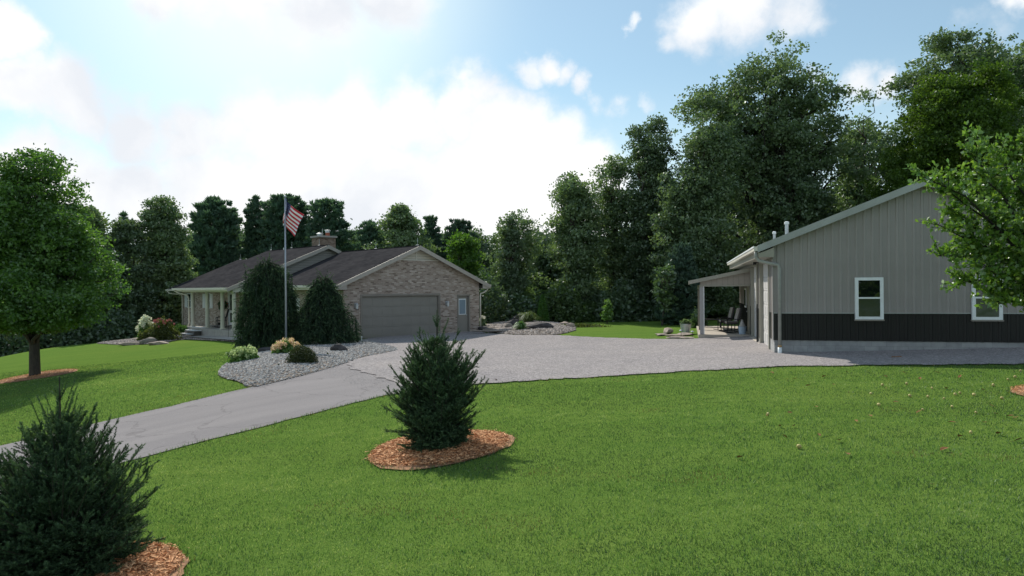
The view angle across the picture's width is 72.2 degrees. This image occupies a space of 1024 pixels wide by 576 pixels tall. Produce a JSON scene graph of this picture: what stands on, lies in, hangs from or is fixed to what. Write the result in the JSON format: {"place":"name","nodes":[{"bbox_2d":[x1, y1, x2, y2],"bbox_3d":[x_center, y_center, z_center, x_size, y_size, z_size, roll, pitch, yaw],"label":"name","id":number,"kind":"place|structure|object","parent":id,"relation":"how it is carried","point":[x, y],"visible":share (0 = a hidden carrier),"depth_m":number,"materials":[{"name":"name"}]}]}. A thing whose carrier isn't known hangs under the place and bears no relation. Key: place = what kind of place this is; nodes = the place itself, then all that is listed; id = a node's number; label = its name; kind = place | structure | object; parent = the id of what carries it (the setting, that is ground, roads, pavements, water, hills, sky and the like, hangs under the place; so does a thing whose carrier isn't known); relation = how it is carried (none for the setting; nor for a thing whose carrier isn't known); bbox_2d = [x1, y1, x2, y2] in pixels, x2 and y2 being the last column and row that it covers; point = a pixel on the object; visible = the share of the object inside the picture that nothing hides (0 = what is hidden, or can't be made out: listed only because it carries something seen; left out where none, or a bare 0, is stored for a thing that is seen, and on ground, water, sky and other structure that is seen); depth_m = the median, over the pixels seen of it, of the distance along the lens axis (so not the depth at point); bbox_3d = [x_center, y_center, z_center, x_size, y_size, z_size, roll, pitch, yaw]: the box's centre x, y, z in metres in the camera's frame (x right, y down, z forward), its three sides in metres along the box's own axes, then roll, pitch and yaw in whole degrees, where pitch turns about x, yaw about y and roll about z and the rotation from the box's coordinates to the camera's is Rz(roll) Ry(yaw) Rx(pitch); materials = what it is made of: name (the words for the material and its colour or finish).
{"place":"outdoors","nodes":[
{"label":"outdoors","id":0,"kind":"place"},
{"bbox_2d":[0,360,400,466],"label":"asphalt driveway","id":1,"kind":"structure","parent":0,"point":[156,431],"depth_m":15.59,"materials":[{"name":"grey asphalt"}]},
{"bbox_2d":[0,301,1023,575],"bbox_3d":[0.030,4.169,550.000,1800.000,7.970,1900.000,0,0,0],"label":"lawn ground","id":2,"kind":"structure","parent":0,"point":[78,355],"depth_m":9.18,"materials":[{"name":"green plant"}]},
{"bbox_2d":[0,333,55,356],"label":"understory bush","id":3,"kind":"object","parent":2,"relation":"on","point":[6,338],"visible":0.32,"depth_m":44.97,"materials":[{"name":"green plant"}]},
{"bbox_2d":[0,369,76,382],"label":"mulch ring","id":4,"kind":"object","parent":2,"relation":"on","point":[29,378],"visible":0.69,"depth_m":27.81,"materials":[{"name":"wood"}]},
{"bbox_2d":[0,368,77,382],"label":"wood chips","id":5,"kind":"object","parent":4,"relation":"on","point":[34,376],"visible":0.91,"depth_m":28.35,"materials":[{"name":"brown wood"}]},
{"bbox_2d":[0,143,133,375],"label":"maple tree","id":6,"kind":"object","parent":4,"relation":"on","point":[48,242],"visible":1,"depth_m":27.55,"materials":[{"name":"green plant"}]},
{"bbox_2d":[12,317,88,352],"bbox_3d":[-30.847,3.080,46.919,5.761,3.908,4.091,0,0,0],"label":"understory bush","id":7,"kind":"object","parent":2,"relation":"on","point":[54,336],"visible":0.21,"depth_m":46.07,"materials":[{"name":"green plant"}]},
{"bbox_2d":[51,311,124,346],"bbox_3d":[-29.005,2.560,47.921,6.100,4.273,4.240,0,0,0],"label":"understory bush","id":8,"kind":"object","parent":2,"relation":"on","point":[97,329],"visible":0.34,"depth_m":46.97,"materials":[{"name":"green plant"}]},
{"bbox_2d":[77,203,123,318],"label":"deciduous tree","id":9,"kind":"object","parent":2,"relation":"on","point":[101,221],"visible":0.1,"depth_m":49.88,"materials":[{"name":"green plant"}]},
{"bbox_2d":[86,309,139,343],"bbox_3d":[-27.424,2.867,48.915,5.478,2.874,4.348,0,0,0],"label":"understory bush","id":10,"kind":"object","parent":2,"relation":"on","point":[126,323],"visible":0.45,"depth_m":48.22,"materials":[{"name":"green plant"}]},
{"bbox_2d":[113,210,132,258],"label":"pine tree","id":11,"kind":"object","parent":2,"relation":"on","point":[123,215],"visible":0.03,"depth_m":65.82,"materials":[{"name":"green plant"}]},
{"bbox_2d":[104,217,163,320],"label":"deciduous tree","id":12,"kind":"object","parent":2,"relation":"on","point":[124,232],"visible":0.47,"depth_m":51.38,"materials":[{"name":"green plant"}]},
{"bbox_2d":[88,545,189,575],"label":"mulch ring","id":13,"kind":"object","parent":2,"relation":"on","point":[183,563],"visible":0.22,"depth_m":7.00,"materials":[{"name":"wood wood chips"}]},
{"bbox_2d":[0,376,166,575],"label":"young spruce","id":14,"kind":"object","parent":13,"relation":"on","point":[65,510],"visible":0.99,"depth_m":6.81,"materials":[{"name":"green plant"}]},
{"bbox_2d":[67,540,188,575],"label":"wood chips","id":15,"kind":"object","parent":13,"relation":"on","point":[159,565],"visible":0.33,"depth_m":7.12,"materials":[{"name":"brown wood"}]},
{"bbox_2d":[135,302,178,326],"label":"understory bush","id":16,"kind":"object","parent":2,"relation":"on","point":[155,314],"visible":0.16,"depth_m":51.73,"materials":[{"name":"green plant"}]},
{"bbox_2d":[149,341,168,344],"bbox_3d":[-18.939,2.973,37.705,1.053,0.234,0.465,0,0,-17],"label":"edge stone","id":17,"kind":"object","parent":2,"relation":"on","point":[157,343],"visible":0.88,"depth_m":37.55,"materials":[{"name":"grey stone"}]},
{"bbox_2d":[129,194,199,322],"bbox_3d":[-26.596,-1.264,54.090,5.648,11.853,4.974,0,0,0],"label":"deciduous tree","id":18,"kind":"object","parent":2,"relation":"on","point":[169,239],"visible":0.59,"depth_m":53.32,"materials":[{"name":"green plant"}]},
{"bbox_2d":[97,334,250,344],"bbox_3d":[-18.303,2.957,39.781,13.212,0.556,5.710,0,0,35],"label":"house bed","id":19,"kind":"object","parent":2,"relation":"on","point":[174,340],"visible":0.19,"depth_m":39.40,"materials":[{"name":"stone"}]},
{"bbox_2d":[136,328,151,339],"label":"shrub","id":20,"kind":"object","parent":19,"relation":"on","point":[142,336],"visible":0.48,"depth_m":39.62,"materials":[{"name":"green plant"}]},
{"bbox_2d":[135,314,153,337],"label":"hydrangea","id":21,"kind":"object","parent":19,"relation":"on","point":[144,322],"visible":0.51,"depth_m":42.23,"materials":[{"name":"white plant"}]},
{"bbox_2d":[139,337,156,343],"bbox_3d":[-19.927,2.911,38.454,0.894,0.438,0.645,0,0,-6],"label":"boulder","id":22,"kind":"object","parent":19,"relation":"on","point":[148,340],"visible":0.69,"depth_m":38.23,"materials":[{"name":"grey stone"}]},
{"bbox_2d":[145,316,182,340],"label":"flowering shrub","id":23,"kind":"object","parent":19,"relation":"on","point":[162,329],"visible":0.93,"depth_m":39.44,"materials":[{"name":"green plant"}]},
{"bbox_2d":[174,323,187,332],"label":"juniper","id":24,"kind":"object","parent":19,"relation":"on","point":[180,328],"visible":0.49,"depth_m":42.72,"materials":[{"name":"green plant"}]},
{"bbox_2d":[179,335,236,339],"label":"concrete walkway","id":25,"kind":"structure","parent":2,"relation":"on","point":[221,337],"depth_m":38.47,"materials":[{"name":"grey concrete"}]},
{"bbox_2d":[185,194,246,281],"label":"pine tree","id":26,"kind":"object","parent":2,"relation":"on","point":[208,251],"visible":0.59,"depth_m":64.95,"materials":[{"name":"green plant"}]},
{"bbox_2d":[237,194,267,259],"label":"pine tree","id":27,"kind":"object","parent":2,"relation":"on","point":[250,235],"visible":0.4,"depth_m":67.31,"materials":[{"name":"green plant"}]},
{"bbox_2d":[256,193,313,252],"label":"pine tree","id":28,"kind":"object","parent":2,"relation":"on","point":[272,231],"visible":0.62,"depth_m":66.03,"materials":[{"name":"green plant"}]},
{"bbox_2d":[217,340,396,385],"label":"river stones","id":29,"kind":"object","parent":2,"relation":"on","point":[266,354],"visible":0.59,"depth_m":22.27,"materials":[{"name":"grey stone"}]},
{"bbox_2d":[227,344,258,362],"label":"hydrangea","id":30,"kind":"object","parent":29,"relation":"on","point":[241,353],"visible":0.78,"depth_m":23.39,"materials":[{"name":"green plant"}]},
{"bbox_2d":[229,250,303,351],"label":"weeping spruce","id":31,"kind":"object","parent":29,"relation":"on","point":[264,322],"visible":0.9,"depth_m":29.85,"materials":[{"name":"green plant"}]},
{"bbox_2d":[283,195,286,337],"bbox_3d":[-9.363,-0.572,29.000,0.145,6.522,0.120,0,0,0],"label":"flagpole","id":32,"kind":"object","parent":29,"relation":"on","point":[284,224],"visible":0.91,"depth_m":28.98,"materials":[{"name":"silver metal"}]},
{"bbox_2d":[283,198,303,236],"bbox_3d":[-9.052,-2.922,28.883,1.220,1.667,0.325,0,0,36],"label":"flag","id":33,"kind":"object","parent":32,"relation":"attached to","point":[294,216],"visible":0.99,"depth_m":28.90,"materials":[{"name":"fabric"}]},
{"bbox_2d":[270,337,300,353],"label":"hydrangea","id":34,"kind":"object","parent":29,"relation":"on","point":[283,345],"visible":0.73,"depth_m":25.18,"materials":[{"name":"beige plant"}]},
{"bbox_2d":[285,342,318,362],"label":"dwarf bush","id":35,"kind":"object","parent":29,"relation":"on","point":[301,354],"visible":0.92,"depth_m":21.48,"materials":[{"name":"green plant"}]},
{"bbox_2d":[287,268,362,344],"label":"weeping spruce","id":36,"kind":"object","parent":29,"relation":"on","point":[322,313],"visible":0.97,"depth_m":30.28,"materials":[{"name":"green plant"}]},
{"bbox_2d":[330,343,347,350],"bbox_3d":[-6.402,2.272,26.015,0.664,0.453,0.460,0,0,-11],"label":"boulder","id":37,"kind":"object","parent":29,"relation":"on","point":[339,347],"visible":0.58,"depth_m":25.82,"materials":[{"name":"grey stone"}]},
{"bbox_2d":[165,229,490,338],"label":"brick house","id":38,"kind":"structure","parent":2,"relation":"on","point":[401,290],"depth_m":38.53,"materials":[{"name":"grey"}]},
{"bbox_2d":[184,293,190,307],"bbox_3d":[-22.874,0.878,49.552,0.050,1.000,1.190,0,0,-44],"label":"window","id":39,"kind":"structure","parent":38,"relation":"in","point":[189,294],"depth_m":49.60,"materials":[{"name":"white glass"}]},
{"bbox_2d":[202,293,212,307],"bbox_3d":[-20.318,0.859,46.900,0.050,1.000,1.760,0,0,-44],"label":"window","id":40,"kind":"structure","parent":38,"relation":"in","point":[203,295],"depth_m":46.70,"materials":[{"name":"white glass"}]},
{"bbox_2d":[212,309,231,327],"bbox_3d":[-17.130,1.780,41.480,1.008,1.121,0.604,0,0,-14],"label":"rocking chair","id":41,"kind":"object","parent":38,"relation":"on","point":[217,320],"visible":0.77,"depth_m":41.43,"materials":[{"name":"black metal"}]},
{"bbox_2d":[228,292,231,324],"bbox_3d":[-17.580,1.250,44.114,0.110,2.180,1.040,0,0,-44],"label":"front door","id":42,"kind":"structure","parent":38,"relation":"in","point":[229,293],"depth_m":44.32,"materials":[{"name":"white paint"}]},
{"bbox_2d":[360,293,440,338],"bbox_3d":[-5.795,1.416,36.817,5.040,2.220,0.195,0,0,-44],"label":"garage door","id":43,"kind":"structure","parent":38,"relation":"in","point":[381,315],"depth_m":36.73,"materials":[{"name":"grey metal"}]},
{"bbox_2d":[457,294,469,331],"bbox_3d":[-2.794,1.444,39.722,0.930,2.160,0.210,0,0,-44],"label":"entry door","id":44,"kind":"structure","parent":38,"relation":"in","point":[463,300],"depth_m":39.78,"materials":[{"name":"paint"}]},
{"bbox_2d":[302,197,356,250],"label":"pine tree","id":45,"kind":"object","parent":2,"relation":"on","point":[331,210],"visible":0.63,"depth_m":65.21,"materials":[{"name":"green plant"}]},
{"bbox_2d":[353,219,386,249],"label":"pine tree","id":46,"kind":"object","parent":2,"relation":"on","point":[368,232],"visible":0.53,"depth_m":63.39,"materials":[{"name":"green plant"}]},
{"bbox_2d":[362,202,441,252],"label":"deciduous tree","id":47,"kind":"object","parent":2,"relation":"on","point":[401,221],"visible":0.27,"depth_m":61.21,"materials":[{"name":"green plant"}]},
{"bbox_2d":[419,214,444,257],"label":"pine tree","id":48,"kind":"object","parent":2,"relation":"on","point":[430,225],"visible":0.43,"depth_m":66.61,"materials":[{"name":"green plant"}]},
{"bbox_2d":[368,433,514,469],"bbox_3d":[-1.109,2.548,11.217,2.345,0.234,2.358,0,0,0],"label":"mulch ring","id":49,"kind":"object","parent":2,"relation":"on","point":[401,466],"visible":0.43,"depth_m":10.47,"materials":[{"name":"wood wood chips"}]},
{"bbox_2d":[381,310,488,451],"bbox_3d":[-1.210,1.496,11.207,1.588,2.314,1.639,0,0,28],"label":"young spruce","id":50,"kind":"object","parent":49,"relation":"on","point":[433,400],"visible":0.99,"depth_m":10.93,"materials":[{"name":"green plant"}]},
{"bbox_2d":[362,429,510,465],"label":"wood chips","id":51,"kind":"object","parent":49,"relation":"on","point":[487,434],"visible":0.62,"depth_m":10.78,"materials":[{"name":"brown wood"}]},
{"bbox_2d":[439,218,482,267],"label":"pine tree","id":52,"kind":"object","parent":2,"relation":"on","point":[460,225],"visible":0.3,"depth_m":65.56,"materials":[{"name":"green plant"}]},
{"bbox_2d":[442,229,490,299],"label":"deciduous tree","id":53,"kind":"object","parent":2,"relation":"on","point":[464,246],"visible":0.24,"depth_m":53.55,"materials":[{"name":"green plant"}]},
{"bbox_2d":[489,215,530,309],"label":"deciduous tree","id":54,"kind":"object","parent":2,"relation":"on","point":[511,279],"visible":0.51,"depth_m":49.55,"materials":[{"name":"green plant"}]},
{"bbox_2d":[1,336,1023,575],"bbox_3d":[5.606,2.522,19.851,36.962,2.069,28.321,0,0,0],"label":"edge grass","id":55,"kind":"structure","parent":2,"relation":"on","point":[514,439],"depth_m":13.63,"materials":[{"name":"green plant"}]},
{"bbox_2d":[4,110,1021,337],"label":"woods","id":56,"kind":"object","parent":2,"relation":"on","point":[543,266],"visible":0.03,"depth_m":63.68,"materials":[{"name":"green plant"}]},
{"bbox_2d":[482,208,552,299],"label":"deciduous tree","id":57,"kind":"object","parent":2,"relation":"on","point":[529,251],"visible":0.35,"depth_m":51.52,"materials":[{"name":"green plant"}]},
{"bbox_2d":[486,320,575,334],"bbox_3d":[0.801,2.273,41.745,5.640,0.339,13.513,0,0,0],"label":"rock bed","id":58,"kind":"object","parent":2,"relation":"on","point":[540,331],"visible":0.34,"depth_m":36.33,"materials":[{"name":"grey stone"}]},
{"bbox_2d":[479,315,486,325],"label":"white flower shrub","id":59,"kind":"object","parent":58,"relation":"on","point":[483,322],"visible":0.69,"depth_m":43.28,"materials":[{"name":"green plant"}]},
{"bbox_2d":[473,330,507,331],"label":"path slab","id":60,"kind":"structure","parent":58,"relation":"on","point":[489,330],"depth_m":37.49,"materials":[{"name":"grey concrete"}]},
{"bbox_2d":[476,260,514,322],"bbox_3d":[-1.730,0.356,46.974,4.640,4.395,3.557,0,0,0],"label":"understory bush","id":61,"kind":"object","parent":58,"relation":"on","point":[498,295],"visible":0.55,"depth_m":46.53,"materials":[{"name":"green plant"}]},
{"bbox_2d":[498,289,537,321],"bbox_3d":[0.658,1.271,48.066,4.237,2.432,3.281,0,0,0],"label":"understory bush","id":62,"kind":"object","parent":58,"relation":"on","point":[523,303],"visible":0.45,"depth_m":47.38,"materials":[{"name":"green plant"}]},
{"bbox_2d":[513,320,528,329],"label":"grass tuft","id":63,"kind":"object","parent":58,"relation":"on","point":[520,325],"visible":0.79,"depth_m":37.58,"materials":[{"name":"green plant"}]},
{"bbox_2d":[516,311,544,321],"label":"grass tuft","id":64,"kind":"object","parent":58,"relation":"on","point":[528,316],"visible":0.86,"depth_m":43.76,"materials":[{"name":"green plant"}]},
{"bbox_2d":[527,322,553,327],"bbox_3d":[1.519,2.010,37.739,1.646,0.359,0.620,0,0,-17],"label":"boulder","id":65,"kind":"object","parent":58,"relation":"on","point":[541,325],"visible":0.91,"depth_m":37.52,"materials":[{"name":"grey stone"}]},
{"bbox_2d":[536,294,549,321],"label":"cone thuja","id":66,"kind":"object","parent":58,"relation":"on","point":[542,312],"visible":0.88,"depth_m":45.31,"materials":[{"name":"green plant"}]},
{"bbox_2d":[526,279,592,322],"bbox_3d":[3.136,0.926,46.955,4.466,3.028,3.402,0,0,0],"label":"understory bush","id":67,"kind":"object","parent":58,"relation":"on","point":[560,312],"visible":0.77,"depth_m":46.37,"materials":[{"name":"green plant"}]},
{"bbox_2d":[539,170,615,304],"bbox_3d":[4.708,-2.977,50.176,5.652,11.109,4.981,0,0,0],"label":"deciduous tree","id":68,"kind":"object","parent":2,"relation":"on","point":[577,243],"visible":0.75,"depth_m":49.32,"materials":[{"name":"green plant"}]},
{"bbox_2d":[557,323,610,326],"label":"yellow weeds","id":69,"kind":"object","parent":2,"relation":"on","point":[585,325],"visible":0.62,"depth_m":40.26,"materials":[{"name":"green plant"}]},
{"bbox_2d":[564,300,610,321],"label":"understory bush","id":70,"kind":"object","parent":2,"relation":"on","point":[591,308],"visible":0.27,"depth_m":47.04,"materials":[{"name":"green plant"}]},
{"bbox_2d":[583,285,618,317],"bbox_3d":[6.121,1.105,48.989,3.630,2.576,3.621,0,0,0],"label":"understory bush","id":71,"kind":"object","parent":2,"relation":"on","point":[597,297],"visible":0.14,"depth_m":48.43,"materials":[{"name":"green plant"}]},
{"bbox_2d":[600,298,613,323],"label":"sapling","id":72,"kind":"object","parent":2,"relation":"on","point":[606,315],"visible":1,"depth_m":43.34,"materials":[{"name":"green plant"}]},
{"bbox_2d":[582,152,638,293],"bbox_3d":[7.857,-3.761,52.094,5.117,12.566,4.676,0,0,0],"label":"deciduous tree","id":73,"kind":"object","parent":2,"relation":"on","point":[614,172],"visible":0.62,"depth_m":51.32,"materials":[{"name":"green plant"}]},
{"bbox_2d":[593,273,650,321],"bbox_3d":[7.558,0.652,46.905,4.545,3.401,3.526,0,0,0],"label":"understory bush","id":74,"kind":"object","parent":2,"relation":"on","point":[629,304],"visible":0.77,"depth_m":46.33,"materials":[{"name":"green plant"}]},
{"bbox_2d":[638,297,660,320],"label":"understory bush","id":75,"kind":"object","parent":2,"relation":"on","point":[651,311],"visible":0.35,"depth_m":46.07,"materials":[{"name":"green plant"}]},
{"bbox_2d":[613,112,688,301],"bbox_3d":[9.969,-5.007,49.716,5.244,14.920,4.939,0,0,0],"label":"deciduous tree","id":76,"kind":"object","parent":2,"relation":"on","point":[647,156],"visible":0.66,"depth_m":49.27,"materials":[{"name":"green plant"}]},
{"bbox_2d":[650,263,678,325],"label":"magnolia tree","id":77,"kind":"object","parent":2,"relation":"on","point":[665,291],"visible":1,"depth_m":40.81,"materials":[{"name":"green plant"}]},
{"bbox_2d":[663,327,672,333],"bbox_3d":[7.571,2.086,34.247,0.496,0.308,0.498,0,0,-39],"label":"boulder","id":78,"kind":"object","parent":2,"relation":"on","point":[667,330],"visible":0.9,"depth_m":34.09,"materials":[{"name":"beige stone"}]},
{"bbox_2d":[654,242,709,325],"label":"spruce tree","id":79,"kind":"object","parent":2,"relation":"on","point":[681,258],"visible":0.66,"depth_m":41.34,"materials":[{"name":"green plant"}]},
{"bbox_2d":[679,319,691,332],"bbox_3d":[8.388,1.810,33.863,0.611,0.704,0.610,0,0,19],"label":"tub planter","id":80,"kind":"object","parent":2,"relation":"on","point":[685,325],"visible":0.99,"depth_m":33.69,"materials":[{"name":"grey"}]},
{"bbox_2d":[347,331,1023,385],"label":"gravel yard","id":81,"kind":"structure","parent":2,"relation":"on","point":[655,348],"depth_m":21.93,"materials":[{"name":"grey gravel"}]},
{"bbox_2d":[688,178,1023,352],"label":"metal barn","id":82,"kind":"structure","parent":81,"relation":"on","point":[870,275],"depth_m":21.65,"materials":[{"name":"grey metal"}]},
{"bbox_2d":[714,307,737,330],"bbox_3d":[10.016,1.460,32.944,1.008,1.121,0.604,0,0,2],"label":"glider chair","id":83,"kind":"object","parent":82,"relation":"on","point":[731,312],"visible":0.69,"depth_m":32.71,"materials":[{"name":"black metal"}]},
{"bbox_2d":[721,308,741,332],"bbox_3d":[9.870,1.461,31.538,1.008,1.121,0.604,0,0,2],"label":"glider chair","id":84,"kind":"object","parent":82,"relation":"on","point":[736,319],"visible":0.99,"depth_m":31.30,"materials":[{"name":"black metal"}]},
{"bbox_2d":[738,320,746,333],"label":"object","id":85,"kind":"object","parent":82,"relation":"on","point":[742,328],"visible":1,"depth_m":30.80,"materials":[{"name":"metal"}]},
{"bbox_2d":[746,286,749,333],"bbox_3d":[10.516,0.964,31.319,0.090,2.110,1.000,0,0,14],"label":"walk door","id":86,"kind":"structure","parent":82,"relation":"in","point":[748,287],"depth_m":31.18,"materials":[{"name":"grey metal"}]},
{"bbox_2d":[750,264,758,340],"bbox_3d":[9.942,0.553,28.576,0.180,3.000,3.000,0,0,14],"label":"overhead door","id":87,"kind":"structure","parent":82,"relation":"in","point":[753,267],"depth_m":29.89,"materials":[{"name":"white metal"}]},
{"bbox_2d":[759,260,769,348],"bbox_3d":[9.021,0.559,24.915,0.180,3.000,3.050,0,0,14],"label":"overhead door","id":88,"kind":"structure","parent":82,"relation":"in","point":[763,268],"depth_m":25.86,"materials":[{"name":"white metal"}]},
{"bbox_2d":[854,277,884,320],"bbox_3d":[10.989,0.343,21.611,0.840,1.335,0.105,0,0,14],"label":"window","id":89,"kind":"structure","parent":82,"relation":"in","point":[869,291],"depth_m":21.60,"materials":[{"name":"white paint"}]},
{"bbox_2d":[971,276,1003,320],"bbox_3d":[14.093,0.321,20.835,0.840,1.335,0.105,0,0,14],"label":"window","id":90,"kind":"structure","parent":82,"relation":"in","point":[978,314],"depth_m":20.85,"materials":[{"name":"white paint"}]},
{"bbox_2d":[641,108,748,318],"bbox_3d":[12.008,-4.722,45.756,7.116,14.161,6.596,0,0,0],"label":"deciduous tree","id":91,"kind":"object","parent":2,"relation":"on","point":[698,218],"visible":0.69,"depth_m":44.85,"materials":[{"name":"green plant"}]},
{"bbox_2d":[690,306,707,327],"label":"striped plant","id":92,"kind":"object","parent":2,"relation":"on","point":[694,320],"visible":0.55,"depth_m":37.91,"materials":[{"name":"green plant"}]},
{"bbox_2d":[708,289,739,318],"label":"understory bush","id":93,"kind":"object","parent":2,"relation":"on","point":[737,300],"visible":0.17,"depth_m":46.29,"materials":[{"name":"green plant"}]},
{"bbox_2d":[669,29,876,254],"bbox_3d":[18.081,-8.008,50.068,14.433,20.240,11.591,0,0,0],"label":"oak tree","id":94,"kind":"object","parent":2,"relation":"on","point":[774,135],"visible":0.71,"depth_m":47.87,"materials":[{"name":"green plant"}]},
{"bbox_2d":[734,157,837,252],"bbox_3d":[19.547,-3.394,48.094,8.723,10.892,7.746,0,0,0],"label":"deciduous tree","id":95,"kind":"object","parent":2,"relation":"on","point":[796,177],"visible":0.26,"depth_m":47.08,"materials":[{"name":"green plant"}]},
{"bbox_2d":[831,86,889,210],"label":"oak tree","id":96,"kind":"object","parent":2,"relation":"on","point":[856,191],"visible":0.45,"depth_m":53.65,"materials":[{"name":"green plant"}]},
{"bbox_2d":[862,56,1023,198],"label":"maple tree","id":97,"kind":"object","parent":2,"relation":"on","point":[959,100],"visible":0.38,"depth_m":41.20,"materials":[{"name":"green plant"}]},
{"bbox_2d":[876,23,1023,156],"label":"oak tree","id":98,"kind":"object","parent":2,"relation":"on","point":[940,48],"visible":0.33,"depth_m":53.77,"materials":[{"name":"green plant"}]},
{"bbox_2d":[1002,40,1023,126],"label":"oak tree","id":99,"kind":"object","parent":2,"relation":"on","point":[1018,59],"visible":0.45,"depth_m":48.74,"materials":[{"name":"green plant"}]},
{"bbox_2d":[1011,387,1023,395],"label":"mulch ring","id":100,"kind":"object","parent":2,"relation":"on","point":[1018,391],"visible":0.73,"depth_m":13.70,"materials":[{"name":"wood"}]},
{"bbox_2d":[902,120,1023,312],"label":"apple tree","id":101,"kind":"object","parent":100,"relation":"on","point":[1000,215],"visible":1,"depth_m":13.27,"materials":[{"name":"green plant"}]},
{"bbox_2d":[0,0,1023,277],"label":"sky","id":102,"kind":"structure","parent":0,"point":[470,110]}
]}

